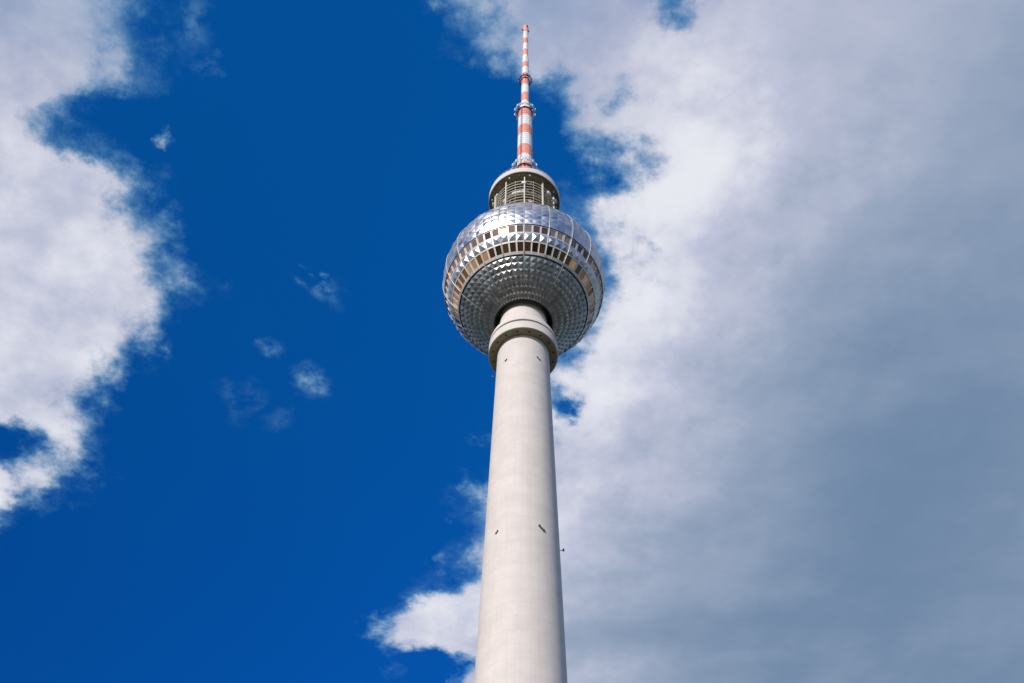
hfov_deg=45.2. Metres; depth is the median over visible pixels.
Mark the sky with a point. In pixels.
(246, 417)
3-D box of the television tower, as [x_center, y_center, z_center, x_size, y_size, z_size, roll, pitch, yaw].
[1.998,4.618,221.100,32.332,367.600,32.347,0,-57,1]
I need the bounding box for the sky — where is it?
[0,0,1023,682]
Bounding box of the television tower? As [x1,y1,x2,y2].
[443,25,604,682]

